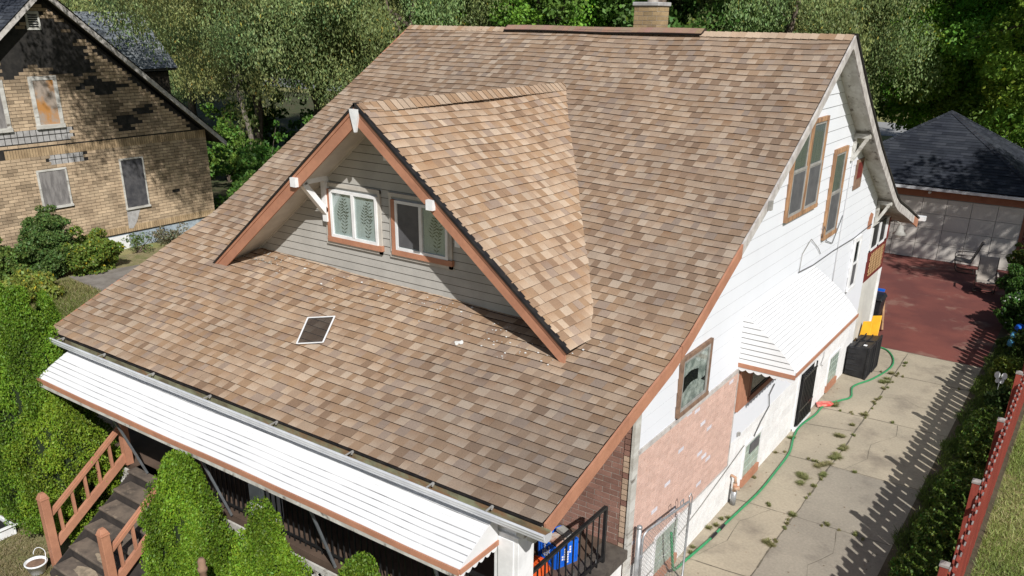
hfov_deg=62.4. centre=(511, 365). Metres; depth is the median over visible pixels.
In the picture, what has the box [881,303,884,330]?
wood offcut
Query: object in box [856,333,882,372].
waste bin
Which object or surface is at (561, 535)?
paper bundle
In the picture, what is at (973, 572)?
ground
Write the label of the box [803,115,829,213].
window
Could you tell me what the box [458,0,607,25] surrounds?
broadleaf tree
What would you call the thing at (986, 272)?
patio chair
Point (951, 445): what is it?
strip grass
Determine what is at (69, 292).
side grass
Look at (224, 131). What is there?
understory shrub
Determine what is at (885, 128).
road
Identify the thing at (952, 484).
hedge bush
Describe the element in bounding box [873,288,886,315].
wheelie bin
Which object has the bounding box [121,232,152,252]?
wild shrub
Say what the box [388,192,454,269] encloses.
window
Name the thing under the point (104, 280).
old path
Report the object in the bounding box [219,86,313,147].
understory shrub
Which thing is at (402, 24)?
willow tree
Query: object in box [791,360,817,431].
basement door
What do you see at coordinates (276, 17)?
willow tree
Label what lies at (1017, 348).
leafy bush
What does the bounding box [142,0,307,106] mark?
willow tree
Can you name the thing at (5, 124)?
window
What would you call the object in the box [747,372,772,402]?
window
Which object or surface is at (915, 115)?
broadleaf tree
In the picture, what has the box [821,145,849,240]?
window
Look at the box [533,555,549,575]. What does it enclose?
striped toy
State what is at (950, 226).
garage door
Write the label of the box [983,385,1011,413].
leafy bush
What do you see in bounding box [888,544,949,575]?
hedge bush
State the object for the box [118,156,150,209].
window
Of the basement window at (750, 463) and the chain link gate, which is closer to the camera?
the chain link gate
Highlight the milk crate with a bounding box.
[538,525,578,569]
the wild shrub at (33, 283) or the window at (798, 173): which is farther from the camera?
the wild shrub at (33, 283)
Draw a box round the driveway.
[664,348,980,575]
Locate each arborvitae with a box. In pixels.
[0,282,123,535]
[1,387,125,544]
[136,449,241,575]
[224,496,311,575]
[338,551,389,575]
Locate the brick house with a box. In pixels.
[0,0,227,248]
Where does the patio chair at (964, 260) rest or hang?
on the patio
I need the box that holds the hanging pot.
[23,547,47,575]
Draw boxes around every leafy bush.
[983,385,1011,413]
[988,356,1022,387]
[995,262,1023,302]
[995,328,1023,356]
[1004,242,1023,279]
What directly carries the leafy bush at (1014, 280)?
on the planting strip
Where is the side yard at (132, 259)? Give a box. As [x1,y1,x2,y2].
[0,246,164,517]
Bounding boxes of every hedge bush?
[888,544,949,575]
[910,502,963,565]
[928,460,981,512]
[955,404,1004,463]
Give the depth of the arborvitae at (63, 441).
13.74 m
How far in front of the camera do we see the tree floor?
73.63 m
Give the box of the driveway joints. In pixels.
[682,347,981,575]
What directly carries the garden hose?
on the driveway
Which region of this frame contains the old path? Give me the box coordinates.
[70,265,138,290]
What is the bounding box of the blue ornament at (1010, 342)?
[1007,331,1015,351]
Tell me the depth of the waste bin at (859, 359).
21.10 m
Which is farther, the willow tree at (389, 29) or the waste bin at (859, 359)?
the willow tree at (389, 29)
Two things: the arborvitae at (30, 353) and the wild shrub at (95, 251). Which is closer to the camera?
the arborvitae at (30, 353)
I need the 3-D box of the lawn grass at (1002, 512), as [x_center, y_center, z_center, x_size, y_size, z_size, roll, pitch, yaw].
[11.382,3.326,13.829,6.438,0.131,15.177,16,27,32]
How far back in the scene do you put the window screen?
12.74 m
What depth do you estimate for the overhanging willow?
30.26 m
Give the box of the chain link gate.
[633,493,692,575]
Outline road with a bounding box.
[265,78,1016,143]
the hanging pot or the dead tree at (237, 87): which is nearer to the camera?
the hanging pot
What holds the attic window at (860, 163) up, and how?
in the bungalow
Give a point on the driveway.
(901, 458)
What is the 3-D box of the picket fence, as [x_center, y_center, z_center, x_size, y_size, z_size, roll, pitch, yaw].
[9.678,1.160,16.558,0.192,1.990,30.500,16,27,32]
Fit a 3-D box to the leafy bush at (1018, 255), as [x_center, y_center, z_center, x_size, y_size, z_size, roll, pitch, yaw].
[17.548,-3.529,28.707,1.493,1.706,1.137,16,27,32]
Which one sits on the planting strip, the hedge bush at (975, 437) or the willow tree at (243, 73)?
the hedge bush at (975, 437)
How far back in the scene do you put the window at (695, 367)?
12.65 m
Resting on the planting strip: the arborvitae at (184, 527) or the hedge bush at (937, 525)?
the hedge bush at (937, 525)
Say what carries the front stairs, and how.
on the front yard at (64, 546)
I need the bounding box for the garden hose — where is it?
[670,347,893,570]
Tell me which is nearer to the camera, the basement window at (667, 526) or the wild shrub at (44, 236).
the basement window at (667, 526)
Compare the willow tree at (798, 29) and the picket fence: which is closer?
the picket fence
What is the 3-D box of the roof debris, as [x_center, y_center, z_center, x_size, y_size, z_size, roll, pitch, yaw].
[-1.956,-0.986,13.016,7.172,0.403,0.821,16,27,32]
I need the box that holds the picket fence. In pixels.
[937,365,1023,575]
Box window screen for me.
[296,316,335,343]
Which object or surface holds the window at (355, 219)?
in the bungalow
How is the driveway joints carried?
on the driveway
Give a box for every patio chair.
[954,241,984,273]
[972,256,999,293]
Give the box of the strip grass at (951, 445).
[886,338,1023,571]
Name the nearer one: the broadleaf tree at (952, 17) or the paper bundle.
the paper bundle
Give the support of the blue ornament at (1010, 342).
on the planting strip
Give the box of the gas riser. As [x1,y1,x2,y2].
[730,474,739,505]
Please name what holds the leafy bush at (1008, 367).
on the planting strip
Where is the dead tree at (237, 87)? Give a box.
[213,33,253,143]
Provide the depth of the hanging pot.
13.36 m
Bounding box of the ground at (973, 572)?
[117,68,1023,575]
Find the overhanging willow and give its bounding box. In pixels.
[71,0,665,149]
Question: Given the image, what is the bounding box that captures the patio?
[878,253,1008,366]
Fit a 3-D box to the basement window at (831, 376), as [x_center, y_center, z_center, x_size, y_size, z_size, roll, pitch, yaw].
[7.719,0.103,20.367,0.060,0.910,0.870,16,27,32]
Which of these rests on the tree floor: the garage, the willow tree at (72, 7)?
the willow tree at (72, 7)
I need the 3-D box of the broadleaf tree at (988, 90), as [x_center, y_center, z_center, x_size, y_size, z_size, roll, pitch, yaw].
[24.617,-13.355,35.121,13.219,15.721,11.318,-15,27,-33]
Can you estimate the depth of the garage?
31.11 m
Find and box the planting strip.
[877,326,1023,575]
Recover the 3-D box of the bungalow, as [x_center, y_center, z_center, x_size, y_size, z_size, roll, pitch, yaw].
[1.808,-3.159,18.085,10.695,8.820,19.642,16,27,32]
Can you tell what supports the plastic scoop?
on the driveway
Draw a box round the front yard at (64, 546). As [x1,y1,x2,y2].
[0,518,74,575]
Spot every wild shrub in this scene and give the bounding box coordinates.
[0,236,32,281]
[0,268,64,302]
[13,204,79,280]
[58,225,126,276]
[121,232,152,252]
[147,223,188,244]
[226,155,266,196]
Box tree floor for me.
[175,90,334,207]
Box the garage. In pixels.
[883,110,1023,270]
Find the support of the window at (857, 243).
in the bungalow
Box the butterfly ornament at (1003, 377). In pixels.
[994,372,1007,389]
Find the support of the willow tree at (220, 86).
on the tree floor
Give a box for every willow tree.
[59,0,93,10]
[78,0,240,115]
[127,0,358,144]
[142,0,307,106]
[194,0,422,115]
[269,0,514,109]
[341,0,446,66]
[669,0,917,34]
[673,0,944,112]
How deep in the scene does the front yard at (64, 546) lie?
14.07 m
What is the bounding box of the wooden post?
[197,557,207,575]
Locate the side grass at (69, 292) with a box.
[28,278,103,319]
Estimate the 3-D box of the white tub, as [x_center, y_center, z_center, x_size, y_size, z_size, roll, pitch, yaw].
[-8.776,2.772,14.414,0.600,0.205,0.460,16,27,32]
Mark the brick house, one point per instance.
(98, 129)
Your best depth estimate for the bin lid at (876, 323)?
21.97 m
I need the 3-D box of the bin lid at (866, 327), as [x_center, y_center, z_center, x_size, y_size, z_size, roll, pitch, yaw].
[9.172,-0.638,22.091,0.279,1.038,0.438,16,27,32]
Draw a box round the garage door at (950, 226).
[884,194,1023,270]
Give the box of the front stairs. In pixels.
[36,422,189,575]
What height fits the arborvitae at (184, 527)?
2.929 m
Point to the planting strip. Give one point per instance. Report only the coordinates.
(917, 503)
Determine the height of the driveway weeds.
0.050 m
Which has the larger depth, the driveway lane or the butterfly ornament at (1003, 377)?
the butterfly ornament at (1003, 377)
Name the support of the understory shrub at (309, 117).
on the tree floor
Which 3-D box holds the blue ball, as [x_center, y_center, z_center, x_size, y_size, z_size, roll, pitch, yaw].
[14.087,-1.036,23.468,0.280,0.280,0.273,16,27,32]
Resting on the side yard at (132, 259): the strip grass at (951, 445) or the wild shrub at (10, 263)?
the wild shrub at (10, 263)
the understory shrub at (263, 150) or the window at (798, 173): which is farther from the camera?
the understory shrub at (263, 150)
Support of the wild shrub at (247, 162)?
on the tree floor
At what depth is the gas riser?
15.47 m
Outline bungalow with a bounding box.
[37,0,926,575]
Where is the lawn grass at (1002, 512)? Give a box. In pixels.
[973,419,1023,575]
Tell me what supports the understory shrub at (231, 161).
on the tree floor
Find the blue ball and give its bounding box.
[1014,324,1023,330]
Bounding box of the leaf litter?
[687,370,973,575]
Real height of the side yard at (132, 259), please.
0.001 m
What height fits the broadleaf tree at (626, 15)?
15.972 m
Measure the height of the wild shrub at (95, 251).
1.746 m
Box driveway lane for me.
[752,466,919,575]
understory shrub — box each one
[198,102,259,181]
[211,138,257,187]
[213,120,287,209]
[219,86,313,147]
[302,114,313,123]
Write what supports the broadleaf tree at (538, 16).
on the tree floor
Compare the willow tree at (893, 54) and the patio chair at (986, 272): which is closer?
the patio chair at (986, 272)
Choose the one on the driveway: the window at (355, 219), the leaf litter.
the leaf litter
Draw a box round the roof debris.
[234,250,583,364]
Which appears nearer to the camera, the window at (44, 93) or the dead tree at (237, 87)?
the window at (44, 93)
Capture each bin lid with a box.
[859,321,872,335]
[870,316,881,335]
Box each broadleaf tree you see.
[405,0,647,27]
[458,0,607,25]
[504,0,787,32]
[797,0,1023,131]
[865,0,1023,145]
[872,0,1021,127]
[938,0,1023,147]
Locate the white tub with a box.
[0,515,17,540]
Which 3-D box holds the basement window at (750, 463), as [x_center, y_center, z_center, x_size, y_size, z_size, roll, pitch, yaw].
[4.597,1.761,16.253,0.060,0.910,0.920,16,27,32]
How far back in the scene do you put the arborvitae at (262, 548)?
10.62 m
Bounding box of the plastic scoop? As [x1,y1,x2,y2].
[816,401,833,406]
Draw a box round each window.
[0,80,13,132]
[27,75,65,129]
[36,167,73,209]
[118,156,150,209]
[326,182,384,254]
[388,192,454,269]
[650,512,679,575]
[675,337,713,418]
[739,427,762,487]
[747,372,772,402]
[783,125,814,222]
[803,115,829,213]
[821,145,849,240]
[824,347,840,392]
[845,234,862,291]
[852,157,864,189]
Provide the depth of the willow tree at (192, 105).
58.33 m
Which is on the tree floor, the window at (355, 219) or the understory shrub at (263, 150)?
the understory shrub at (263, 150)
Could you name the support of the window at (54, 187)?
in the brick house
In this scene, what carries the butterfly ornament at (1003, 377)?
on the planting strip
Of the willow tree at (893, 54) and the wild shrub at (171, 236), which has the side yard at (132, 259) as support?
the wild shrub at (171, 236)
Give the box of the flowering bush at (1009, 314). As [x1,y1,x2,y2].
[993,289,1023,331]
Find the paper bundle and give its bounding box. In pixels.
[549,525,572,546]
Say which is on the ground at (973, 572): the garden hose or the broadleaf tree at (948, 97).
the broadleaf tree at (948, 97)
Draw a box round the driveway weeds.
[687,361,959,553]
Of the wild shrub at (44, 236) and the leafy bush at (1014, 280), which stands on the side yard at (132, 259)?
the wild shrub at (44, 236)
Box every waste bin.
[844,340,875,379]
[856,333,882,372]
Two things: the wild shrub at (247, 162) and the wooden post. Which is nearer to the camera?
the wooden post
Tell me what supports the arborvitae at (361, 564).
on the front yard at (64, 546)
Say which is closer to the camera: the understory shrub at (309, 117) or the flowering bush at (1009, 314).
the flowering bush at (1009, 314)

